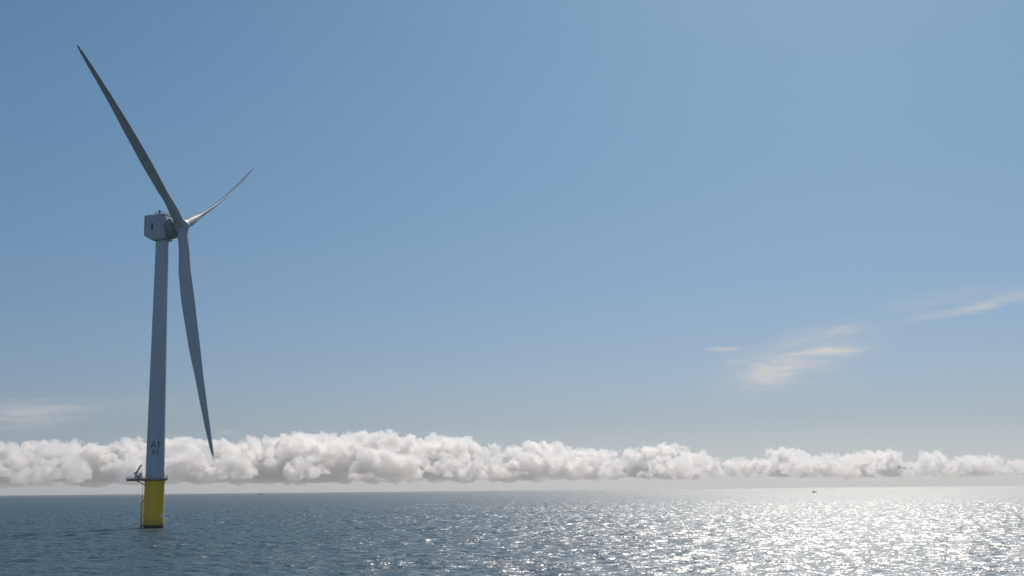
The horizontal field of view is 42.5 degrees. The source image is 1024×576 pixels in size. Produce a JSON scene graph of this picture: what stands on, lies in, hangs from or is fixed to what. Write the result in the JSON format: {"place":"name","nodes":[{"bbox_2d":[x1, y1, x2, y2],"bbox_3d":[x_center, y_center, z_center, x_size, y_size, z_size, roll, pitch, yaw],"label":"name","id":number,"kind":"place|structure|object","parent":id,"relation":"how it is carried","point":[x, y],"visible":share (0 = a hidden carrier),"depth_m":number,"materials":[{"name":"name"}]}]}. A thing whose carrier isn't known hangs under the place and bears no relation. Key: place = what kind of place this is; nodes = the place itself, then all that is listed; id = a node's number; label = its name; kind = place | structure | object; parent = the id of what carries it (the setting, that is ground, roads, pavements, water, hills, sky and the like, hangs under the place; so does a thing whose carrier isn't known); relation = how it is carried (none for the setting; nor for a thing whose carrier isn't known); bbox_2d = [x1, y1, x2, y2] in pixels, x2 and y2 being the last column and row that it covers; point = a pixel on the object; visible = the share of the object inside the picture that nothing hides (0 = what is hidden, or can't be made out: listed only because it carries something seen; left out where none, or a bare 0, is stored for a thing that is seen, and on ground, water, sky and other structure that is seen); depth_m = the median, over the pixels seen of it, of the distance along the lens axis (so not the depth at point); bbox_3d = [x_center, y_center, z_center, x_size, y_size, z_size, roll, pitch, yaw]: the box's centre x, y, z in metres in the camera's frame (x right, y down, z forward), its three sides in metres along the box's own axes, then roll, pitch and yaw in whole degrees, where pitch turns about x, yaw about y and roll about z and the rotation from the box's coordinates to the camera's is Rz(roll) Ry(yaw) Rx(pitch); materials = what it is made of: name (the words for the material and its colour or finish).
{"place":"outdoors","nodes":[
{"label":"outdoors","id":0,"kind":"place"},
{"bbox_2d":[0,486,1023,575],"bbox_3d":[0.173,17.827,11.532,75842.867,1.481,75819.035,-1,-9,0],"label":"water","id":1,"kind":"structure","parent":0,"point":[913,531],"depth_m":480.05,"materials":[{"name":"teal liquid"}]},
{"bbox_2d":[77,45,253,527],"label":"wind turbine","id":2,"kind":"object","parent":1,"relation":"in","point":[162,230],"visible":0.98,"depth_m":611.57,"materials":[{"name":"white metal"}]},
{"bbox_2d":[0,0,1023,494],"label":"sky","id":3,"kind":"structure","parent":0,"point":[466,245],"materials":[{"name":"blue"}]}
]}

